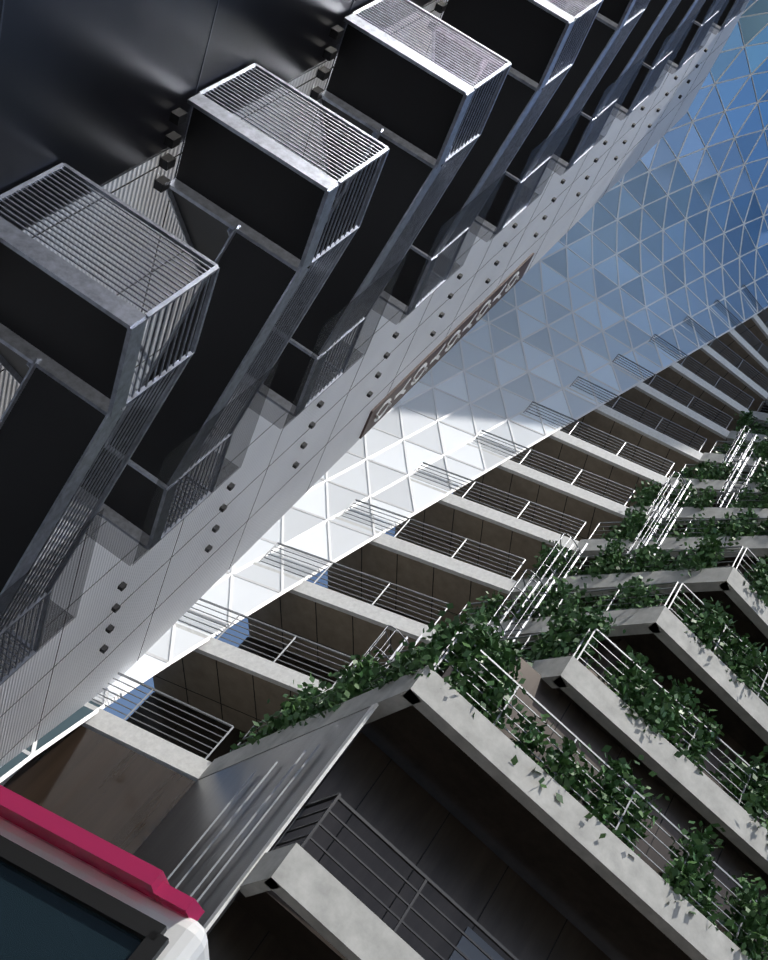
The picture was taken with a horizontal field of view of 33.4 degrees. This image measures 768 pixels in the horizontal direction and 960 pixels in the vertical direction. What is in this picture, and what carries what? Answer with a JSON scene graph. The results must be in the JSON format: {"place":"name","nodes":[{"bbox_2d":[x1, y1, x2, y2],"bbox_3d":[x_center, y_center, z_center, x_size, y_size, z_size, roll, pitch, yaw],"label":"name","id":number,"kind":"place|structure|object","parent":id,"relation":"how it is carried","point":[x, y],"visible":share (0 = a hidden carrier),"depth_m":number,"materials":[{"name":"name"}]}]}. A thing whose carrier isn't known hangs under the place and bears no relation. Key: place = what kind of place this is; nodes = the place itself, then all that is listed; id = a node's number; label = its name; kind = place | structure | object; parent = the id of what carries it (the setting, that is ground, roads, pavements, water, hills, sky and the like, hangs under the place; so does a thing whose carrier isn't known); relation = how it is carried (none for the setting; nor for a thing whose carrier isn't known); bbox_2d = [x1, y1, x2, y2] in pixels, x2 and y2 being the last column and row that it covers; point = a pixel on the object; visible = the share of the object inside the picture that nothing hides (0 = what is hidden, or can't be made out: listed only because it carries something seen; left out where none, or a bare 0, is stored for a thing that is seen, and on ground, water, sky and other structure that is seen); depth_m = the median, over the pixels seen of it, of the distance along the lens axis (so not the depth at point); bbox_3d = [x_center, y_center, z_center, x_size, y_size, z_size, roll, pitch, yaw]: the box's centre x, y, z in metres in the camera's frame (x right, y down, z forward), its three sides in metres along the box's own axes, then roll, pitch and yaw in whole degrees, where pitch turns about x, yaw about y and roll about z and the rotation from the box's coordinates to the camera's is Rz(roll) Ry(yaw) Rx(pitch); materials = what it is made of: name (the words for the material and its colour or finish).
{"place":"outdoors","nodes":[
{"label":"outdoors","id":0,"kind":"place"},
{"bbox_2d":[0,817,208,959],"bbox_3d":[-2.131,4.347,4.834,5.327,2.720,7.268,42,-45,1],"label":"bus","id":1,"kind":"object","parent":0,"point":[187,937],"visible":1,"depth_m":3.28,"materials":[{"name":"white metal"}]},
{"bbox_2d":[0,785,204,959],"bbox_3d":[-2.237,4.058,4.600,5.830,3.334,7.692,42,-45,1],"label":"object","id":2,"kind":"object","parent":1,"relation":"attached to","point":[49,910],"visible":0.96,"depth_m":3.24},
{"bbox_2d":[103,493,452,720],"label":"sky","id":3,"kind":"structure","parent":0,"point":[149,682],"materials":[{"name":"blue"}]},
{"bbox_2d":[3,703,610,959],"bbox_3d":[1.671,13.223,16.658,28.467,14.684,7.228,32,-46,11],"label":"podium walls","id":4,"kind":"structure","parent":0,"point":[376,853],"depth_m":21.11,"materials":[{"name":"concrete"}]},
{"bbox_2d":[81,277,767,959],"bbox_3d":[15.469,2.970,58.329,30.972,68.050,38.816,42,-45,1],"label":"balconies","id":5,"kind":"structure","parent":4,"relation":"attached to","point":[197,711],"depth_m":29.98,"materials":[{"name":"grey"}]},
{"bbox_2d":[230,409,767,959],"bbox_3d":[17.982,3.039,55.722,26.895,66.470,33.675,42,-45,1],"label":"terrace plants","id":6,"kind":"object","parent":5,"relation":"on","point":[648,705],"visible":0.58,"depth_m":25.48,"materials":[{"name":"green plant"}]},
{"bbox_2d":[355,425,767,685],"bbox_3d":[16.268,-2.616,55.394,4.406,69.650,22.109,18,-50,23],"label":"railings","id":7,"kind":"object","parent":5,"relation":"on","point":[668,503],"visible":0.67,"depth_m":36.99,"materials":[{"name":"metal"}]},
{"bbox_2d":[0,0,767,776],"bbox_3d":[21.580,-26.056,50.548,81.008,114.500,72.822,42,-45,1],"label":"glass roof","id":8,"kind":"structure","parent":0,"point":[248,596],"depth_m":56.44,"materials":[{"name":"glass"}]},
{"bbox_2d":[0,0,767,782],"bbox_3d":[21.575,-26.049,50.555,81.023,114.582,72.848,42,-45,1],"label":"glass mullions","id":9,"kind":"object","parent":8,"relation":"attached to","point":[34,752],"visible":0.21,"depth_m":53.80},
{"label":"ground","id":10,"kind":"structure","parent":0,"visible":0},
{"bbox_2d":[0,0,749,785],"bbox_3d":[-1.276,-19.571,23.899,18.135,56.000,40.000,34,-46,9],"label":"building walls","id":11,"kind":"structure","parent":10,"relation":"on","point":[98,92],"depth_m":20.57,"materials":[{"name":"black"}]},
{"bbox_2d":[0,0,753,685],"bbox_3d":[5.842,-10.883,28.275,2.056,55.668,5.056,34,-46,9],"label":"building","id":12,"kind":"structure","parent":11,"relation":"attached to","point":[488,118],"depth_m":15.97,"materials":[{"name":"black metal"}]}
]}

